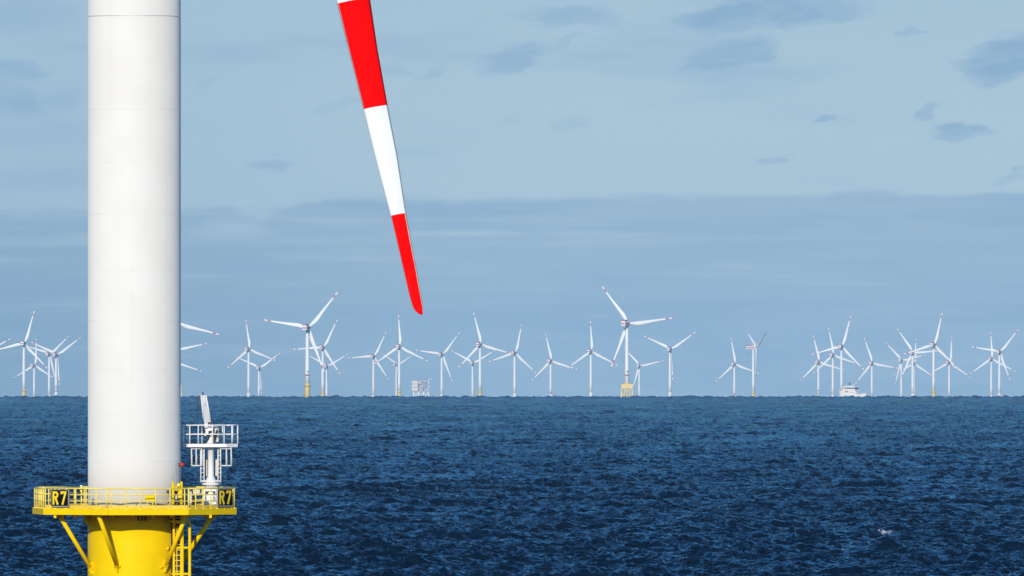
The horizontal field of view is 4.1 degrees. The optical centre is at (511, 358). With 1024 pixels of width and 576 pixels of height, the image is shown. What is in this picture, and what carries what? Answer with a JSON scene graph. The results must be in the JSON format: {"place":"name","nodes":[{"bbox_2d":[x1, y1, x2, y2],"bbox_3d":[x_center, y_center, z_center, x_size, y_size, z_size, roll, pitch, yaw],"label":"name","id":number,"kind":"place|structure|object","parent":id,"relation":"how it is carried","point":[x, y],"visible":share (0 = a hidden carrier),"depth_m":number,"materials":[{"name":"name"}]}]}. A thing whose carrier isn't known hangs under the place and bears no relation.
{"place":"outdoors","nodes":[
{"label":"outdoors","id":0,"kind":"place"},
{"bbox_2d":[0,395,1023,575],"bbox_3d":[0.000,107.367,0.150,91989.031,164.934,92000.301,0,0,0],"label":"sea","id":1,"kind":"structure","parent":0,"point":[632,485],"depth_m":3056.63,"materials":[{"name":"liquid"}]},
{"bbox_2d":[0,309,47,395],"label":"wind turbine","id":2,"kind":"object","parent":1,"relation":"in","point":[24,344],"visible":0.98,"depth_m":25381.81,"materials":[{"name":"paint"}]},
{"bbox_2d":[12,345,54,395],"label":"wind turbine","id":3,"kind":"object","parent":1,"relation":"in","point":[33,365],"visible":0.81,"depth_m":32086.82,"materials":[{"name":"paint"}]},
{"bbox_2d":[29,335,69,395],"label":"wind turbine","id":4,"kind":"object","parent":1,"relation":"in","point":[48,354],"visible":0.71,"depth_m":31492.33,"materials":[{"name":"paint"}]},
{"bbox_2d":[30,337,80,395],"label":"wind turbine","id":5,"kind":"object","parent":1,"relation":"in","point":[55,354],"visible":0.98,"depth_m":28342.58,"materials":[{"name":"paint"}]},
{"bbox_2d":[181,363,202,371],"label":"wind turbine","id":6,"kind":"object","parent":1,"relation":"in","point":[184,365],"visible":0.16,"depth_m":32704.68,"materials":[{"name":"paint"}]},
{"bbox_2d":[181,343,207,349],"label":"wind turbine","id":7,"kind":"object","parent":1,"relation":"in","point":[185,348],"visible":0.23,"depth_m":26571.02,"materials":[{"name":"paint"}]},
{"bbox_2d":[181,323,220,395],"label":"wind turbine","id":8,"kind":"object","parent":1,"relation":"in","point":[190,327],"visible":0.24,"depth_m":19322.52,"materials":[{"name":"metal"}]},
{"bbox_2d":[32,0,422,575],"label":"wind turbine","id":9,"kind":"object","parent":1,"relation":"in","point":[134,513],"visible":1,"depth_m":927.25,"materials":[{"name":"metal"}]},
{"bbox_2d":[51,490,69,506],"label":"sign","id":10,"kind":"object","parent":9,"relation":"attached to","point":[60,498],"visible":1,"depth_m":925.44,"materials":[{"name":"black metal"}]},
{"bbox_2d":[80,483,82,504],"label":"pole light","id":11,"kind":"object","parent":9,"relation":"on","point":[81,486],"visible":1,"depth_m":924.96,"materials":[{"name":"yellow paint"}]},
{"bbox_2d":[175,462,183,500],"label":"warning lamp","id":12,"kind":"object","parent":9,"relation":"on","point":[181,464],"visible":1,"depth_m":927.37,"materials":[{"name":"metal"}]},
{"bbox_2d":[183,392,238,504],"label":"davit crane","id":13,"kind":"object","parent":9,"relation":"on","point":[210,431],"visible":1,"depth_m":931.82,"materials":[{"name":"white paint"}]},
{"bbox_2d":[216,489,231,506],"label":"sign","id":14,"kind":"object","parent":9,"relation":"attached to","point":[223,497],"visible":1,"depth_m":927.17,"materials":[{"name":"black metal"}]},
{"bbox_2d":[226,318,275,396],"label":"wind turbine","id":15,"kind":"object","parent":1,"relation":"in","point":[248,349],"visible":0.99,"depth_m":28823.20,"materials":[{"name":"paint"}]},
{"bbox_2d":[235,353,279,395],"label":"wind turbine","id":16,"kind":"object","parent":1,"relation":"in","point":[259,374],"visible":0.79,"depth_m":33346.13,"materials":[{"name":"paint"}]},
{"bbox_2d":[262,291,338,396],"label":"wind turbine","id":17,"kind":"object","parent":1,"relation":"in","point":[307,327],"visible":0.98,"depth_m":18482.26,"materials":[{"name":"metal"}]},
{"bbox_2d":[292,319,340,395],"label":"wind turbine","id":18,"kind":"object","parent":1,"relation":"in","point":[322,347],"visible":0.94,"depth_m":27428.69,"materials":[{"name":"paint"}]},
{"bbox_2d":[309,354,347,395],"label":"wind turbine","id":19,"kind":"object","parent":1,"relation":"in","point":[326,388],"visible":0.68,"depth_m":35430.35,"materials":[{"name":"paint"}]},
{"bbox_2d":[349,331,388,396],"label":"wind turbine","id":20,"kind":"object","parent":1,"relation":"in","point":[378,364],"visible":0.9,"depth_m":31493.36,"materials":[{"name":"paint"}]},
{"bbox_2d":[381,353,412,395],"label":"wind turbine","id":21,"kind":"object","parent":1,"relation":"in","point":[396,365],"visible":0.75,"depth_m":40492.96,"materials":[{"name":"paint"}]},
{"bbox_2d":[373,313,428,395],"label":"wind turbine","id":22,"kind":"object","parent":1,"relation":"in","point":[398,346],"visible":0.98,"depth_m":26992.99,"materials":[{"name":"paint"}]},
{"bbox_2d":[412,379,429,395],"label":"offshore substation","id":23,"kind":"object","parent":1,"relation":"in","point":[416,384],"visible":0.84,"depth_m":20790.50,"materials":[{"name":"grey paint"}]},
{"bbox_2d":[416,332,459,395],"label":"wind turbine","id":24,"kind":"object","parent":1,"relation":"in","point":[441,354],"visible":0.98,"depth_m":30368.09,"materials":[{"name":"paint"}]},
{"bbox_2d":[451,350,494,396],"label":"wind turbine","id":25,"kind":"object","parent":1,"relation":"in","point":[472,379],"visible":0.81,"depth_m":33345.83,"materials":[{"name":"paint"}]},
{"bbox_2d":[457,311,511,395],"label":"wind turbine","id":26,"kind":"object","parent":1,"relation":"in","point":[479,344],"visible":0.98,"depth_m":26161.84,"materials":[{"name":"paint"}]},
{"bbox_2d":[488,324,536,396],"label":"wind turbine","id":27,"kind":"object","parent":1,"relation":"in","point":[514,353],"visible":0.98,"depth_m":29320.41,"materials":[{"name":"paint"}]},
{"bbox_2d":[531,333,577,395],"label":"wind turbine","id":28,"kind":"object","parent":1,"relation":"in","point":[549,361],"visible":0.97,"depth_m":30368.01,"materials":[{"name":"paint"}]},
{"bbox_2d":[566,320,618,396],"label":"wind turbine","id":29,"kind":"object","parent":1,"relation":"in","point":[590,351],"visible":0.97,"depth_m":28343.00,"materials":[{"name":"paint"}]},
{"bbox_2d":[601,285,673,396],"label":"wind turbine","id":30,"kind":"object","parent":1,"relation":"in","point":[627,324],"visible":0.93,"depth_m":18481.39,"materials":[{"name":"metal"}]},
{"bbox_2d":[623,347,664,395],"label":"wind turbine","id":31,"kind":"object","parent":1,"relation":"in","point":[638,369],"visible":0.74,"depth_m":34707.02,"materials":[{"name":"paint"}]},
{"bbox_2d":[643,331,696,396],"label":"wind turbine","id":32,"kind":"object","parent":1,"relation":"in","point":[669,349],"visible":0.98,"depth_m":28342.59,"materials":[{"name":"paint"}]},
{"bbox_2d":[715,336,759,396],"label":"wind turbine","id":33,"kind":"object","parent":1,"relation":"in","point":[733,364],"visible":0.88,"depth_m":32087.76,"materials":[{"name":"paint"}]},
{"bbox_2d":[745,330,766,396],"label":"wind turbine","id":34,"kind":"object","parent":1,"relation":"in","point":[755,347],"visible":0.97,"depth_m":27431.22,"materials":[{"name":"paint"}]},
{"bbox_2d":[799,335,845,395],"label":"wind turbine","id":35,"kind":"object","parent":1,"relation":"in","point":[817,362],"visible":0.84,"depth_m":31493.16,"materials":[{"name":"paint"}]},
{"bbox_2d":[813,327,856,396],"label":"wind turbine","id":36,"kind":"object","parent":1,"relation":"in","point":[832,355],"visible":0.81,"depth_m":30919.69,"materials":[{"name":"paint"}]},
{"bbox_2d":[811,316,864,390],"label":"wind turbine","id":37,"kind":"object","parent":1,"relation":"in","point":[840,346],"visible":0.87,"depth_m":26993.30,"materials":[{"name":"paint"}]},
{"bbox_2d":[839,382,865,396],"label":"service ship","id":38,"kind":"object","parent":1,"relation":"on","point":[849,390],"visible":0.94,"depth_m":19396.91,"materials":[{"name":"metal"}]},
{"bbox_2d":[855,338,898,395],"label":"wind turbine","id":39,"kind":"object","parent":1,"relation":"in","point":[871,363],"visible":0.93,"depth_m":32087.13,"materials":[{"name":"paint"}]},
{"bbox_2d":[885,342,924,396],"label":"wind turbine","id":40,"kind":"object","parent":1,"relation":"in","point":[901,360],"visible":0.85,"depth_m":34706.82,"materials":[{"name":"paint"}]},
{"bbox_2d":[894,341,931,394],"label":"wind turbine","id":41,"kind":"object","parent":1,"relation":"in","point":[908,366],"visible":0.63,"depth_m":34709.32,"materials":[{"name":"paint"}]},
{"bbox_2d":[896,327,942,395],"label":"wind turbine","id":42,"kind":"object","parent":1,"relation":"in","point":[912,369],"visible":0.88,"depth_m":29835.12,"materials":[{"name":"paint"}]},
{"bbox_2d":[902,311,957,396],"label":"wind turbine","id":43,"kind":"object","parent":1,"relation":"in","point":[933,344],"visible":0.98,"depth_m":26162.03,"materials":[{"name":"paint"}]},
{"bbox_2d":[927,337,970,395],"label":"wind turbine","id":44,"kind":"object","parent":1,"relation":"in","point":[948,362],"visible":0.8,"depth_m":32704.12,"materials":[{"name":"paint"}]},
{"bbox_2d":[970,330,1015,396],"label":"wind turbine","id":45,"kind":"object","parent":1,"relation":"in","point":[990,359],"visible":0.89,"depth_m":31492.96,"materials":[{"name":"paint"}]},
{"bbox_2d":[971,329,1018,395],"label":"wind turbine","id":46,"kind":"object","parent":1,"relation":"in","point":[998,352],"visible":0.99,"depth_m":29320.69,"materials":[{"name":"paint"}]},
{"bbox_2d":[0,0,1023,396],"label":"sky","id":47,"kind":"structure","parent":0,"point":[790,171],"materials":[{"name":"blue"}]}
]}

